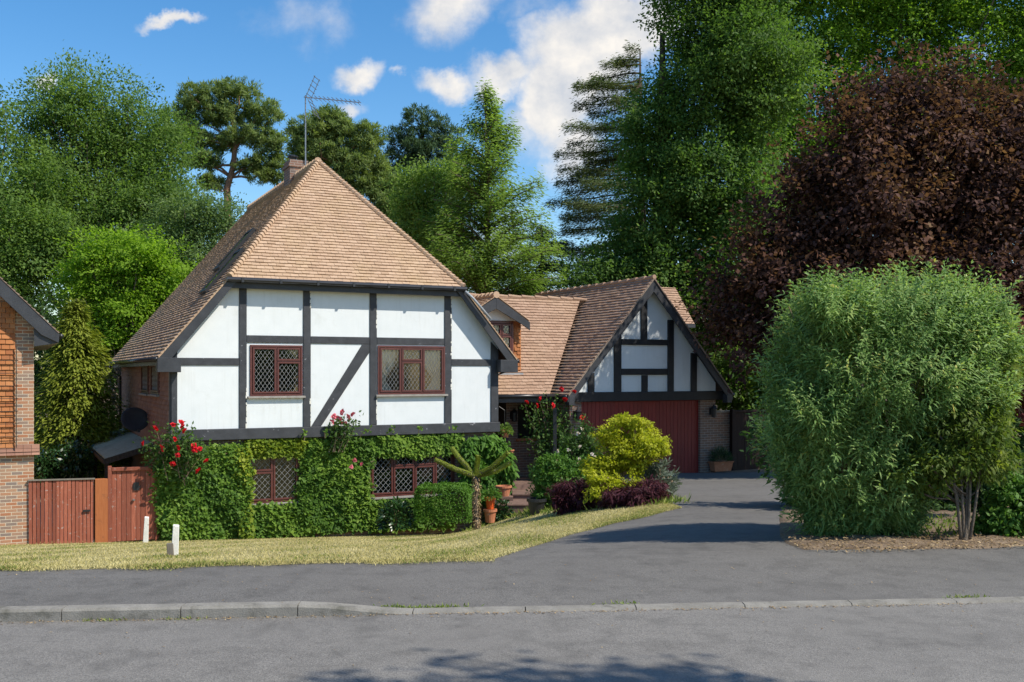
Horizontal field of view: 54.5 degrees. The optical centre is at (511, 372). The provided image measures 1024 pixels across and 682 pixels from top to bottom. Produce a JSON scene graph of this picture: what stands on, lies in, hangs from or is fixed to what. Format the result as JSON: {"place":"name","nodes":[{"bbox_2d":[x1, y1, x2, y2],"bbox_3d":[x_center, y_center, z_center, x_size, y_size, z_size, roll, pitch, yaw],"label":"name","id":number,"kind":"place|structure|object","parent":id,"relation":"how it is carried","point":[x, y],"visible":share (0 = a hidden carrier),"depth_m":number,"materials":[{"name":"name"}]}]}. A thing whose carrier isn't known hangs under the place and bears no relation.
{"place":"outdoors","nodes":[
{"label":"outdoors","id":0,"kind":"place"},
{"bbox_2d":[0,502,681,570],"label":"lawn","id":1,"kind":"structure","parent":0,"point":[306,547],"depth_m":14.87,"materials":[{"name":"green plant"}]},
{"bbox_2d":[28,478,94,543],"bbox_3d":[-10.170,3.135,22.485,1.381,1.498,0.120,0,0,-23],"label":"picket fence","id":2,"kind":"object","parent":1,"relation":"on","point":[60,491],"visible":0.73,"depth_m":22.45,"materials":[{"name":"brown wood"}]},
{"bbox_2d":[95,478,107,542],"bbox_3d":[-9.406,3.181,22.795,0.271,1.514,0.120,0,0,-23],"label":"fence post","id":3,"kind":"object","parent":1,"relation":"on","point":[101,509],"visible":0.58,"depth_m":22.74,"materials":[{"name":"orange wood"}]},
{"bbox_2d":[108,466,156,542],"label":"garden gate","id":4,"kind":"structure","parent":3,"relation":"attached to","point":[130,503],"depth_m":23.02,"materials":[{"name":"brown wood"}]},
{"bbox_2d":[143,516,148,542],"bbox_3d":[-8.101,3.572,22.002,0.120,0.790,0.096,2,0,-17],"label":"marker post","id":5,"kind":"object","parent":1,"relation":"on","point":[146,529],"visible":0.58,"depth_m":21.96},
{"bbox_2d":[166,543,173,555],"bbox_3d":[-4.341,2.302,12.659,0.080,0.270,0.060,-4,1,-11],"label":"marker post","id":6,"kind":"object","parent":1,"relation":"on","point":[170,548],"visible":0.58,"depth_m":12.63,"materials":[{"name":"white concrete"}]},
{"bbox_2d":[172,524,178,554],"bbox_3d":[-4.308,2.239,12.701,0.100,0.607,0.080,2,0,-17],"label":"marker post","id":7,"kind":"object","parent":1,"relation":"on","point":[175,537],"visible":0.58,"depth_m":12.67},
{"bbox_2d":[132,420,256,540],"bbox_3d":[-7.333,2.614,23.289,2.889,3.099,1.456,0,0,-26],"label":"ivy","id":8,"kind":"object","parent":1,"relation":"on","point":[183,467],"visible":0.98,"depth_m":23.60,"materials":[{"name":"green plant"}]},
{"bbox_2d":[373,496,419,530],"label":"bedding shrub","id":9,"kind":"object","parent":1,"relation":"on","point":[392,511],"visible":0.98,"depth_m":24.81,"materials":[{"name":"green plant"}]},
{"bbox_2d":[412,481,472,524],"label":"box hedge","id":10,"kind":"object","parent":1,"relation":"on","point":[439,513],"visible":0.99,"depth_m":24.68,"materials":[{"name":"green plant"}]},
{"bbox_2d":[434,446,511,529],"bbox_3d":[-0.903,2.724,23.078,1.820,2.031,0.579,0,0,0],"label":"monkey puzzle tree","id":11,"kind":"object","parent":1,"relation":"on","point":[475,474],"visible":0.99,"depth_m":22.96,"materials":[{"name":"green plant"}]},
{"bbox_2d":[483,508,496,522],"bbox_3d":[-0.559,3.648,25.400,0.360,0.340,0.355,0,0,0],"label":"plant pot","id":12,"kind":"object","parent":1,"relation":"on","point":[490,515],"visible":0.98,"depth_m":25.29,"materials":[{"name":"ceramic"}]},
{"bbox_2d":[484,497,495,509],"bbox_3d":[-0.559,3.328,25.400,0.290,0.300,0.286,0,0,0],"label":"plant pot","id":13,"kind":"object","parent":12,"relation":"on","point":[490,505],"visible":0.93,"depth_m":25.31,"materials":[{"name":"orange ceramic"}]},
{"bbox_2d":[478,486,502,500],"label":"potted plant","id":14,"kind":"object","parent":13,"relation":"in","point":[494,493],"visible":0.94,"depth_m":25.32,"materials":[{"name":"green plant"}]},
{"bbox_2d":[527,497,546,514],"bbox_3d":[0.535,2.891,21.500,0.440,0.360,0.433,0,0,0],"label":"plant pot","id":15,"kind":"object","parent":1,"relation":"on","point":[536,505],"visible":0.91,"depth_m":21.35,"materials":[{"name":"black metal"}]},
{"bbox_2d":[525,446,586,510],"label":"fuchsia bush","id":16,"kind":"object","parent":1,"relation":"on","point":[548,472],"visible":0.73,"depth_m":21.63,"materials":[{"name":"green plant"}]},
{"bbox_2d":[545,476,597,514],"bbox_3d":[1.313,2.409,18.885,1.494,1.037,1.017,0,0,0],"label":"purple maple","id":17,"kind":"object","parent":1,"relation":"on","point":[568,495],"visible":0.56,"depth_m":18.70,"materials":[{"name":"purple plant"}]},
{"bbox_2d":[461,490,693,532],"bbox_3d":[0.645,3.215,22.258,3.332,2.137,10.583,0,0,-16],"label":"ground cover","id":18,"kind":"object","parent":1,"relation":"on","point":[545,510],"visible":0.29,"depth_m":19.68,"materials":[{"name":"green plant"}]},
{"bbox_2d":[586,474,671,509],"bbox_3d":[2.104,2.264,18.089,1.720,0.890,1.205,0,0,35],"label":"purple maple","id":19,"kind":"object","parent":1,"relation":"on","point":[651,489],"visible":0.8,"depth_m":17.81,"materials":[{"name":"purple plant"}]},
{"bbox_2d":[0,0,1017,366],"label":"sky","id":20,"kind":"structure","parent":0,"point":[388,56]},
{"bbox_2d":[0,602,1023,681],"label":"road","id":21,"kind":"structure","parent":0,"point":[930,642],"depth_m":7.04,"materials":[{"name":"grey asphalt"}]},
{"bbox_2d":[0,602,981,624],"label":"gutter debris","id":22,"kind":"object","parent":21,"relation":"on","point":[499,612],"visible":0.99,"depth_m":8.08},
{"bbox_2d":[0,546,1023,607],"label":"pavement","id":23,"kind":"structure","parent":0,"point":[665,578],"depth_m":9.11,"materials":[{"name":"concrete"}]},
{"bbox_2d":[8,553,1014,675],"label":"leaf litter","id":24,"kind":"object","parent":23,"relation":"on","point":[465,604],"visible":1,"depth_m":8.51,"materials":[{"name":"brown plant"}]},
{"bbox_2d":[35,384,1021,610],"bbox_3d":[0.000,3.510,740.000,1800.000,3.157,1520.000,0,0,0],"label":"ground","id":25,"kind":"structure","parent":0,"point":[754,470],"depth_m":31.74,"materials":[{"name":"soil"}]},
{"bbox_2d":[0,277,62,544],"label":"neighbour house","id":26,"kind":"structure","parent":25,"relation":"on","point":[27,329],"depth_m":22.11,"materials":[{"name":"brick"}]},
{"bbox_2d":[0,346,17,447],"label":"trellis","id":27,"kind":"object","parent":26,"relation":"attached to","point":[16,398],"visible":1,"depth_m":22.03,"materials":[{"name":"brown wood"}]},
{"bbox_2d":[0,78,101,321],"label":"broadleaf tree","id":28,"kind":"object","parent":25,"relation":"on","point":[29,248],"visible":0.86,"depth_m":45.15,"materials":[{"name":"green plant"}]},
{"bbox_2d":[8,274,118,454],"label":"evergreen tree","id":29,"kind":"object","parent":25,"relation":"on","point":[36,364],"visible":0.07,"depth_m":41.54,"materials":[{"name":"green plant"}]},
{"bbox_2d":[34,436,116,518],"bbox_3d":[-12.648,3.455,28.602,2.810,3.290,1.887,0,0,0],"label":"garden bush","id":30,"kind":"object","parent":25,"relation":"on","point":[67,464],"visible":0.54,"depth_m":28.34,"materials":[{"name":"green plant"}]},
{"bbox_2d":[34,297,131,536],"bbox_3d":[-13.564,1.476,31.099,4.181,7.710,4.459,0,0,0],"label":"golden conifer","id":31,"kind":"object","parent":25,"relation":"on","point":[78,335],"visible":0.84,"depth_m":30.59,"materials":[{"name":"green plant"}]},
{"bbox_2d":[82,471,98,524],"bbox_3d":[-13.109,3.550,30.743,1.330,2.500,0.100,0,0,28],"label":"weathered fence","id":32,"kind":"object","parent":25,"relation":"on","point":[86,505],"visible":0.03,"depth_m":30.70,"materials":[{"name":"brown wood"}]},
{"bbox_2d":[0,47,225,414],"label":"broadleaf tree","id":33,"kind":"object","parent":25,"relation":"on","point":[109,195],"visible":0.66,"depth_m":48.95,"materials":[{"name":"green plant"}]},
{"bbox_2d":[84,429,152,538],"bbox_3d":[-11.790,3.425,29.499,1.234,3.150,7.846,0,0,-27],"label":"lean to","id":34,"kind":"object","parent":25,"relation":"on","point":[119,447],"visible":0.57,"depth_m":27.99,"materials":[{"name":"painted wood"},{"name":"roof tile"}]},
{"bbox_2d":[39,218,203,413],"bbox_3d":[-15.231,-0.349,39.084,6.863,11.574,4.693,0,0,0],"label":"maple tree","id":35,"kind":"object","parent":25,"relation":"on","point":[125,310],"visible":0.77,"depth_m":38.26,"materials":[{"name":"green plant"}]},
{"bbox_2d":[73,179,250,286],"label":"broadleaf tree","id":36,"kind":"object","parent":25,"relation":"on","point":[194,215],"visible":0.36,"depth_m":43.34,"materials":[{"name":"green plant"}]},
{"bbox_2d":[161,76,290,215],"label":"scots pine","id":37,"kind":"object","parent":25,"relation":"on","point":[221,111],"visible":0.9,"depth_m":59.59,"materials":[{"name":"green plant"}]},
{"bbox_2d":[280,103,406,220],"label":"scots pine","id":38,"kind":"object","parent":25,"relation":"on","point":[358,162],"visible":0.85,"depth_m":55.43,"materials":[{"name":"green plant"}]},
{"bbox_2d":[107,155,586,539],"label":"tudor house","id":39,"kind":"structure","parent":25,"relation":"on","point":[313,296],"depth_m":26.07,"materials":[{"name":"paint"}]},
{"bbox_2d":[121,407,147,431],"bbox_3d":[-10.303,1.282,27.269,0.551,0.673,0.660,0,0,7],"label":"satellite dish","id":40,"kind":"object","parent":39,"relation":"attached to","point":[134,419],"visible":0.98,"depth_m":27.29,"materials":[{"name":"black metal"}]},
{"bbox_2d":[139,366,148,395],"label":"window","id":41,"kind":"structure","parent":39,"relation":"in","point":[144,369],"depth_m":28.02,"materials":[{"name":"brown glass"}]},
{"bbox_2d":[148,366,159,396],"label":"window","id":42,"kind":"structure","parent":39,"relation":"in","point":[154,376],"depth_m":26.17,"materials":[{"name":"brown glass"}]},
{"bbox_2d":[250,457,299,505],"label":"window","id":43,"kind":"structure","parent":39,"relation":"in","point":[274,480],"depth_m":26.09,"materials":[{"name":"brown glass"}]},
{"bbox_2d":[247,345,305,398],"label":"window","id":44,"kind":"structure","parent":39,"relation":"in","point":[276,371],"depth_m":24.87,"materials":[{"name":"clear glass"}]},
{"bbox_2d":[305,76,360,164],"bbox_3d":[-5.435,-7.326,30.098,1.769,3.253,0.583,0,0,6],"label":"tv aerial","id":45,"kind":"object","parent":39,"relation":"attached to","point":[332,99],"visible":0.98,"depth_m":30.11,"materials":[{"name":"grey metal"}]},
{"bbox_2d":[241,425,464,538],"bbox_3d":[-3.559,2.785,24.833,6.089,3.015,2.213,0,0,-26],"label":"wall ivy","id":46,"kind":"object","parent":39,"relation":"attached to","point":[328,480],"depth_m":25.28,"materials":[{"name":"green plant"}]},
{"bbox_2d":[323,408,363,468],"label":"pink rose","id":47,"kind":"object","parent":46,"relation":"attached to","point":[337,435],"visible":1,"depth_m":25.06,"materials":[{"name":"green plant"}]},
{"bbox_2d":[376,345,447,396],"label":"window","id":48,"kind":"structure","parent":39,"relation":"in","point":[404,371],"depth_m":26.36,"materials":[{"name":"clear glass"}]},
{"bbox_2d":[369,454,456,499],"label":"window","id":49,"kind":"structure","parent":39,"relation":"in","point":[399,477],"depth_m":27.51,"materials":[{"name":"clear glass"}]},
{"bbox_2d":[490,321,512,352],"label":"window","id":50,"kind":"structure","parent":39,"relation":"in","point":[508,325],"depth_m":28.50,"materials":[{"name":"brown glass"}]},
{"bbox_2d":[499,406,508,436],"bbox_3d":[-0.206,1.358,27.600,0.320,0.856,0.315,0,0,0],"label":"hanging pot","id":51,"kind":"object","parent":39,"relation":"hanging from","point":[506,434],"visible":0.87,"depth_m":27.51,"materials":[{"name":"ceramic"}]},
{"bbox_2d":[495,422,513,434],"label":"basket plant","id":52,"kind":"object","parent":51,"relation":"in","point":[509,430],"visible":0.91,"depth_m":27.50,"materials":[{"name":"green plant"}]},
{"bbox_2d":[510,408,517,421],"bbox_3d":[0.060,1.236,29.083,0.240,0.400,0.260,0,0,-27],"label":"wall lantern","id":53,"kind":"object","parent":39,"relation":"attached to","point":[513,414],"depth_m":29.01,"materials":[{"name":"black metal"}]},
{"bbox_2d":[365,102,475,222],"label":"dark pine","id":54,"kind":"object","parent":25,"relation":"on","point":[409,143],"visible":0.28,"depth_m":59.53,"materials":[{"name":"green plant"}]},
{"bbox_2d":[376,149,494,290],"bbox_3d":[-2.856,-1.660,38.559,4.981,13.822,3.619,0,0,0],"label":"birch tree","id":55,"kind":"object","parent":25,"relation":"on","point":[405,208],"visible":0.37,"depth_m":38.08,"materials":[{"name":"green plant"}]},
{"bbox_2d":[457,433,519,513],"bbox_3d":[-0.667,2.733,26.878,1.772,2.209,0.926,0,0,-25],"label":"corner shrub","id":56,"kind":"object","parent":25,"relation":"on","point":[491,449],"visible":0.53,"depth_m":26.75,"materials":[{"name":"green plant"}]},
{"bbox_2d":[410,77,568,295],"bbox_3d":[-0.849,-2.893,36.276,6.162,15.858,6.048,0,0,0],"label":"dawn redwood","id":57,"kind":"object","parent":25,"relation":"on","point":[490,274],"visible":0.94,"depth_m":35.91,"materials":[{"name":"green plant"}]},
{"bbox_2d":[482,498,515,520],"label":"bedding plant","id":58,"kind":"object","parent":25,"relation":"on","point":[506,507],"visible":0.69,"depth_m":25.61,"materials":[{"name":"green plant"}]},
{"bbox_2d":[495,495,512,519],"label":"pot plinth","id":59,"kind":"structure","parent":25,"relation":"on","point":[510,497],"depth_m":26.35,"materials":[{"name":"stone"}]},
{"bbox_2d":[496,485,511,495],"bbox_3d":[-0.221,3.154,26.600,0.440,0.270,0.433,0,0,0],"label":"plant pot","id":60,"kind":"object","parent":59,"relation":"on","point":[505,489],"visible":0.93,"depth_m":26.45,"materials":[{"name":"ceramic"}]},
{"bbox_2d":[0,596,1023,621],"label":"kerb","id":61,"kind":"structure","parent":25,"relation":"on","point":[153,611],"depth_m":8.01,"materials":[{"name":"concrete"}]},
{"bbox_2d":[82,594,989,621],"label":"kerb weeds","id":62,"kind":"object","parent":61,"relation":"on","point":[442,605],"visible":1,"depth_m":8.21,"materials":[{"name":"green plant"}]},
{"bbox_2d":[498,485,534,518],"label":"garden steps","id":63,"kind":"structure","parent":25,"relation":"on","point":[519,501],"depth_m":26.02,"materials":[{"name":"stone"}]},
{"bbox_2d":[33,261,1012,418],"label":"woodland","id":64,"kind":"object","parent":25,"relation":"on","point":[114,379],"depth_m":81.62,"materials":[{"name":"plant"}]},
{"bbox_2d":[493,220,588,295],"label":"hemlock tree","id":65,"kind":"object","parent":25,"relation":"on","point":[565,249],"visible":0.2,"depth_m":45.59,"materials":[{"name":"green plant"}]},
{"bbox_2d":[519,386,584,458],"bbox_3d":[1.155,2.387,28.199,1.958,4.027,1.024,0,0,0],"label":"porch rose","id":66,"kind":"object","parent":25,"relation":"on","point":[552,435],"visible":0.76,"depth_m":28.14,"materials":[{"name":"green plant"}]},
{"bbox_2d":[552,414,605,484],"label":"white flower shrub","id":67,"kind":"object","parent":25,"relation":"on","point":[579,445],"visible":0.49,"depth_m":22.47,"materials":[{"name":"green plant"}]},
{"bbox_2d":[539,40,648,284],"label":"cedar tree","id":68,"kind":"object","parent":25,"relation":"on","point":[586,209],"visible":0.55,"depth_m":49.73,"materials":[{"name":"green plant"}]},
{"bbox_2d":[578,411,672,503],"bbox_3d":[2.173,1.766,18.848,1.880,2.072,1.991,0,0,0],"label":"golden maple","id":69,"kind":"object","parent":25,"relation":"on","point":[633,452],"visible":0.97,"depth_m":18.95,"materials":[{"name":"yellow plant"}]},
{"bbox_2d":[535,274,734,476],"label":"attached garage","id":70,"kind":"structure","parent":25,"relation":"on","point":[630,347],"depth_m":29.81,"materials":[{"name":"tile"}]},
{"bbox_2d":[574,407,581,420],"bbox_3d":[1.881,1.183,28.380,0.240,0.400,0.260,0,0,-27],"label":"wall lantern","id":71,"kind":"object","parent":70,"relation":"attached to","point":[577,411],"depth_m":28.30,"materials":[{"name":"black metal"}]},
{"bbox_2d":[581,400,697,476],"bbox_3d":[3.832,1.963,29.639,4.234,2.250,0.040,0,0,-27],"label":"garage door","id":72,"kind":"structure","parent":70,"relation":"in","point":[676,418],"depth_m":30.08,"materials":[{"name":"red wood"}]},
{"bbox_2d":[709,404,717,416],"bbox_3d":[6.196,1.171,30.565,0.240,0.400,0.260,0,0,-27],"label":"wall lantern","id":73,"kind":"object","parent":70,"relation":"attached to","point":[713,410],"depth_m":30.50,"materials":[{"name":"black metal"}]},
{"bbox_2d":[636,455,683,496],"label":"silver shrub","id":74,"kind":"object","parent":25,"relation":"on","point":[659,471],"visible":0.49,"depth_m":19.22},
{"bbox_2d":[543,0,843,398],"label":"lime tree","id":75,"kind":"object","parent":25,"relation":"on","point":[748,90],"visible":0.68,"depth_m":38.74,"materials":[{"name":"green plant"}]},
{"bbox_2d":[708,461,733,471],"bbox_3d":[6.426,2.871,30.605,0.760,0.300,0.320,0,0,-27],"label":"planter box","id":76,"kind":"object","parent":25,"relation":"on","point":[716,466],"visible":0.91,"depth_m":30.48,"materials":[{"name":"ceramic"}]},
{"bbox_2d":[708,444,732,461],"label":"trough plant","id":77,"kind":"object","parent":76,"relation":"in","point":[720,453],"visible":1,"depth_m":30.48,"materials":[{"name":"green plant"}]},
{"bbox_2d":[716,410,729,460],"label":"boundary wall","id":78,"kind":"structure","parent":25,"relation":"on","point":[723,427],"depth_m":31.34,"materials":[{"name":"brick"}]},
{"bbox_2d":[709,335,777,418],"bbox_3d":[8.308,0.704,33.538,4.570,5.233,3.058,0,0,15],"label":"laurel bush","id":79,"kind":"object","parent":25,"relation":"on","point":[745,401],"visible":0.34,"depth_m":33.09,"materials":[{"name":"green plant"}]},
{"bbox_2d":[730,409,772,470],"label":"brown gate","id":80,"kind":"structure","parent":25,"relation":"on","point":[738,423],"depth_m":31.51,"materials":[{"name":"brown wood"}]},
{"bbox_2d":[673,37,1023,421],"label":"copper maple","id":81,"kind":"object","parent":25,"relation":"on","point":[947,157],"visible":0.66,"depth_m":26.16,"materials":[{"name":"brown plant"}]},
{"bbox_2d":[722,0,1023,422],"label":"oak tree","id":82,"kind":"object","parent":25,"relation":"on","point":[898,20],"visible":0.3,"depth_m":50.51,"materials":[{"name":"green plant"}]},
{"bbox_2d":[498,472,801,557],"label":"driveway","id":83,"kind":"structure","parent":0,"point":[731,512],"depth_m":13.53,"materials":[{"name":"grey asphalt"}]},
{"bbox_2d":[779,493,1023,549],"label":"soil","id":84,"kind":"structure","parent":0,"point":[883,542],"depth_m":11.18,"materials":[{"name":"brown soil"}]},
{"bbox_2d":[739,413,943,505],"bbox_3d":[5.627,1.724,16.502,3.224,2.691,2.921,0,0,-22],"label":"dark shrub","id":85,"kind":"object","parent":84,"relation":"on","point":[752,431],"visible":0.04,"depth_m":16.85,"materials":[{"name":"green plant"}]},
{"bbox_2d":[740,255,1023,537],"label":"buddleia bush","id":86,"kind":"object","parent":84,"relation":"on","point":[836,498],"visible":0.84,"depth_m":11.30,"materials":[{"name":"green plant"}]},
{"bbox_2d":[780,530,1023,551],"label":"fallen leaves","id":87,"kind":"object","parent":84,"relation":"on","point":[915,545],"visible":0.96,"depth_m":10.85,"materials":[{"name":"brown plant"}]},
{"bbox_2d":[877,511,990,536],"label":"weeds","id":88,"kind":"object","parent":84,"relation":"on","point":[939,529],"visible":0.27,"depth_m":12.32,"materials":[{"name":"green plant"}]},
{"bbox_2d":[866,336,1023,539],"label":"tree","id":89,"kind":"object","parent":84,"relation":"on","point":[979,456],"visible":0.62,"depth_m":11.15,"materials":[{"name":"green plant"}]},
{"bbox_2d":[889,403,1023,511],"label":"dark shrub","id":90,"kind":"object","parent":84,"relation":"on","point":[981,499],"visible":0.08,"depth_m":15.04,"materials":[{"name":"green plant"}]},
{"bbox_2d":[970,463,1023,537],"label":"bush","id":91,"kind":"object","parent":84,"relation":"on","point":[1001,513],"visible":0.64,"depth_m":11.41,"materials":[{"name":"green plant"}]},
{"bbox_2d":[1009,313,1023,425],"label":"red maple","id":92,"kind":"object","parent":84,"relation":"on","point":[1020,410],"visible":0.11,"depth_m":13.60,"materials":[{"name":"brown plant"}]}
]}

